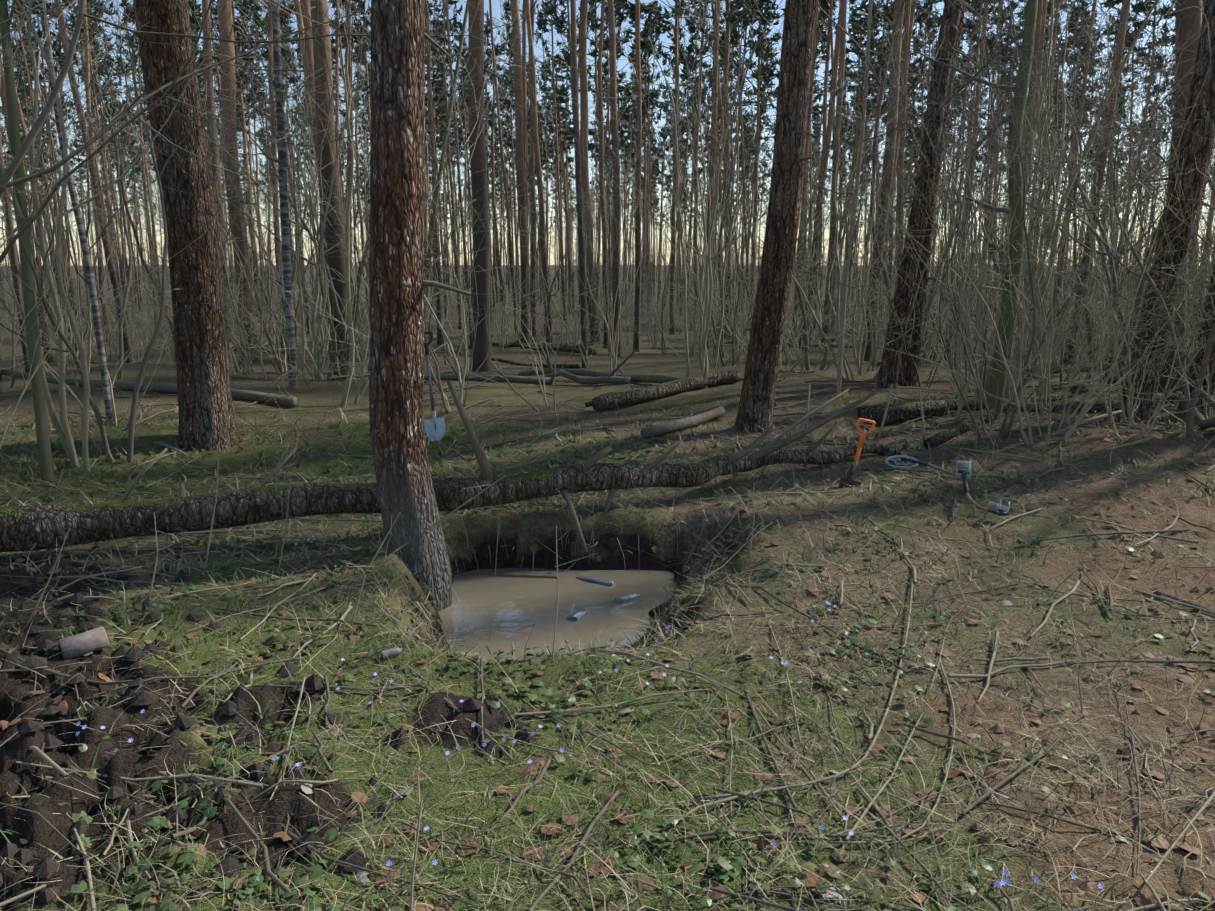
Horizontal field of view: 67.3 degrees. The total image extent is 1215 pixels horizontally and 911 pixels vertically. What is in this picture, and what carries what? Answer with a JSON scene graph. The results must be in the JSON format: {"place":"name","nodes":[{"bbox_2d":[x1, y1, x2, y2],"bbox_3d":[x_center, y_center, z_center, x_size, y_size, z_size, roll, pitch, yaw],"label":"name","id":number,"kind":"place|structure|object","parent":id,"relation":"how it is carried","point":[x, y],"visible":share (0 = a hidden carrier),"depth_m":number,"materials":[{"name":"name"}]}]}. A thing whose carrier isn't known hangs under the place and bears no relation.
{"place":"outdoors","nodes":[
{"label":"outdoors","id":0,"kind":"place"},
{"bbox_2d":[0,265,1214,910],"bbox_3d":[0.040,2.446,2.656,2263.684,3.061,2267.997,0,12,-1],"label":"ground","id":1,"kind":"structure","parent":0,"point":[622,525],"depth_m":3.83,"materials":[{"name":"green plant"}]},
{"bbox_2d":[0,0,60,482],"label":"thin stem","id":2,"kind":"object","parent":1,"relation":"on","point":[42,426],"visible":0.81,"depth_m":7.79,"materials":[{"name":"green plant"}]},
{"bbox_2d":[39,0,113,423],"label":"thin stem","id":3,"kind":"object","parent":1,"relation":"on","point":[96,316],"visible":0.6,"depth_m":9.68,"materials":[{"name":"grey wood"}]},
{"bbox_2d":[58,626,108,659],"bbox_3d":[-2.184,0.784,3.807,0.178,0.108,0.090,-9,15,-37],"label":"rusty tin","id":4,"kind":"object","parent":1,"relation":"on","point":[80,644],"visible":0.88,"depth_m":3.78,"materials":[{"name":"silver metal"}]},
{"bbox_2d":[133,0,241,451],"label":"pine","id":5,"kind":"object","parent":1,"relation":"on","point":[206,409],"visible":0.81,"depth_m":8.72,"materials":[{"name":"brown plant"}]},
{"bbox_2d":[199,0,259,362],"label":"pine","id":6,"kind":"object","parent":1,"relation":"on","point":[225,86],"visible":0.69,"depth_m":17.36,"materials":[{"name":"brown plant"}]},
{"bbox_2d":[208,0,313,388],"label":"birch","id":7,"kind":"object","parent":1,"relation":"on","point":[285,238],"visible":0.9,"depth_m":12.50,"materials":[{"name":"grey plant"}]},
{"bbox_2d":[307,0,348,374],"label":"pine","id":8,"kind":"object","parent":1,"relation":"on","point":[336,262],"visible":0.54,"depth_m":14.64,"materials":[{"name":"brown plant"}]},
{"bbox_2d":[369,0,470,610],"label":"pine","id":9,"kind":"object","parent":1,"relation":"on","point":[398,282],"visible":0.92,"depth_m":5.00,"materials":[{"name":"brown plant"}]},
{"bbox_2d":[424,331,444,441],"bbox_3d":[-1.846,-0.701,9.532,0.198,1.161,0.411,-5,13,-23],"label":"long shovel","id":10,"kind":"object","parent":1,"relation":"on","point":[434,426],"visible":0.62,"depth_m":9.50,"materials":[{"name":"metal"}]},
{"bbox_2d":[0,380,907,551],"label":"fallen log","id":11,"kind":"object","parent":1,"relation":"on","point":[24,528],"visible":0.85,"depth_m":5.63,"materials":[{"name":"brown wood"}]},
{"bbox_2d":[424,0,518,325],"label":"leaning stem","id":12,"kind":"object","parent":1,"relation":"on","point":[431,227],"visible":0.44,"depth_m":20.08,"materials":[{"name":"brown plant"}]},
{"bbox_2d":[461,0,510,371],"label":"pine","id":13,"kind":"object","parent":1,"relation":"on","point":[479,180],"visible":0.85,"depth_m":14.20,"materials":[{"name":"brown plant"}]},
{"bbox_2d":[381,576,640,658],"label":"plastic bottles","id":14,"kind":"object","parent":1,"relation":"on","point":[575,616],"visible":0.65,"depth_m":5.48,"materials":[{"name":"grey"}]},
{"bbox_2d":[438,568,677,662],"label":"puddle water","id":15,"kind":"structure","parent":1,"relation":"on","point":[506,607],"depth_m":5.39,"materials":[{"name":"brown liquid"}]},
{"bbox_2d":[374,502,779,662],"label":"grass tufts","id":16,"kind":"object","parent":1,"relation":"on","point":[591,645],"depth_m":4.90,"materials":[{"name":"green plant"}]},
{"bbox_2d":[570,0,587,367],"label":"thin stem","id":17,"kind":"object","parent":1,"relation":"on","point":[583,302],"visible":0.92,"depth_m":16.73,"materials":[{"name":"brown plant"}]},
{"bbox_2d":[76,517,1104,888],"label":"flowers","id":18,"kind":"object","parent":1,"relation":"on","point":[822,827],"visible":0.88,"depth_m":3.05,"materials":[{"name":"blue plant"}]},
{"bbox_2d":[0,0,1214,392],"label":"forest pine","id":19,"kind":"object","parent":1,"relation":"on","point":[506,178],"visible":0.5,"depth_m":50.81,"materials":[{"name":"brown plant"}]},
{"bbox_2d":[0,0,1214,491],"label":"bare shrubs","id":20,"kind":"object","parent":1,"relation":"on","point":[708,294],"visible":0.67,"depth_m":11.33,"materials":[{"name":"brown plant"}]},
{"bbox_2d":[0,0,1214,465],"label":"dark understory","id":21,"kind":"object","parent":1,"relation":"on","point":[36,174],"visible":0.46,"depth_m":12.91,"materials":[{"name":"brown plant"}]},
{"bbox_2d":[0,396,1214,910],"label":"fallen leaves","id":22,"kind":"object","parent":1,"relation":"on","point":[474,510],"depth_m":3.79,"materials":[{"name":"brown plant"}]},
{"bbox_2d":[0,415,1214,910],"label":"herb leaves","id":23,"kind":"object","parent":1,"relation":"on","point":[158,821],"visible":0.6,"depth_m":3.31,"materials":[{"name":"green plant"}]},
{"bbox_2d":[0,425,1214,910],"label":"soil clods","id":24,"kind":"object","parent":1,"relation":"on","point":[48,863],"visible":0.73,"depth_m":3.18,"materials":[{"name":"brown soil"}]},
{"bbox_2d":[0,373,1214,910],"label":"fallen branches","id":25,"kind":"object","parent":1,"relation":"on","point":[518,797],"visible":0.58,"depth_m":3.54,"materials":[{"name":"brown wood"}]},
{"bbox_2d":[733,0,817,432],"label":"pine","id":26,"kind":"object","parent":1,"relation":"on","point":[756,402],"visible":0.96,"depth_m":8.60,"materials":[{"name":"brown plant"}]},
{"bbox_2d":[838,418,875,487],"bbox_3d":[1.876,0.056,6.897,0.291,0.689,0.058,-3,12,-13],"label":"spade","id":27,"kind":"object","parent":1,"relation":"on","point":[849,480],"visible":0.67,"depth_m":6.87,"materials":[{"name":"plastic"}]},
{"bbox_2d":[757,0,964,399],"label":"thin stem","id":28,"kind":"object","parent":1,"relation":"on","point":[862,140],"visible":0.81,"depth_m":10.46,"materials":[{"name":"brown plant"}]},
{"bbox_2d":[876,0,984,388],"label":"pine","id":29,"kind":"object","parent":1,"relation":"on","point":[888,374],"visible":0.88,"depth_m":10.77,"materials":[{"name":"brown plant"}]},
{"bbox_2d":[898,0,978,386],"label":"pine","id":30,"kind":"object","parent":1,"relation":"on","point":[907,372],"visible":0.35,"depth_m":11.58,"materials":[{"name":"brown plant"}]},
{"bbox_2d":[885,455,1009,515],"bbox_3d":[2.542,0.155,6.746,0.376,0.195,1.882,-1,12,-4],"label":"metal detector","id":31,"kind":"object","parent":1,"relation":"on","point":[963,471],"visible":0.94,"depth_m":6.72,"materials":[{"name":"black plastic"}]},
{"bbox_2d":[870,0,1042,419],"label":"tree","id":32,"kind":"object","parent":1,"relation":"on","point":[993,388],"visible":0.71,"depth_m":9.03,"materials":[{"name":"green plant"}]},
{"bbox_2d":[1115,0,1214,424],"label":"pine","id":33,"kind":"object","parent":1,"relation":"on","point":[1145,410],"visible":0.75,"depth_m":8.30,"materials":[{"name":"brown plant"}]},
{"bbox_2d":[1176,260,1214,417],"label":"pine","id":34,"kind":"object","parent":1,"relation":"on","point":[1196,359],"visible":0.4,"depth_m":9.17,"materials":[{"name":"brown plant"}]},
{"bbox_2d":[0,320,1214,910],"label":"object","id":35,"kind":"object","parent":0,"point":[1084,885],"depth_m":6.21,"materials":[{"name":"brown wood"}]},
{"bbox_2d":[0,0,1214,265],"label":"sky","id":36,"kind":"structure","parent":0,"point":[496,9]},
{"bbox_2d":[22,485,1212,870],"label":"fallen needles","id":37,"kind":"object","parent":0,"point":[748,799],"visible":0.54,"depth_m":3.26,"materials":[{"name":"brown plant"}]}
]}

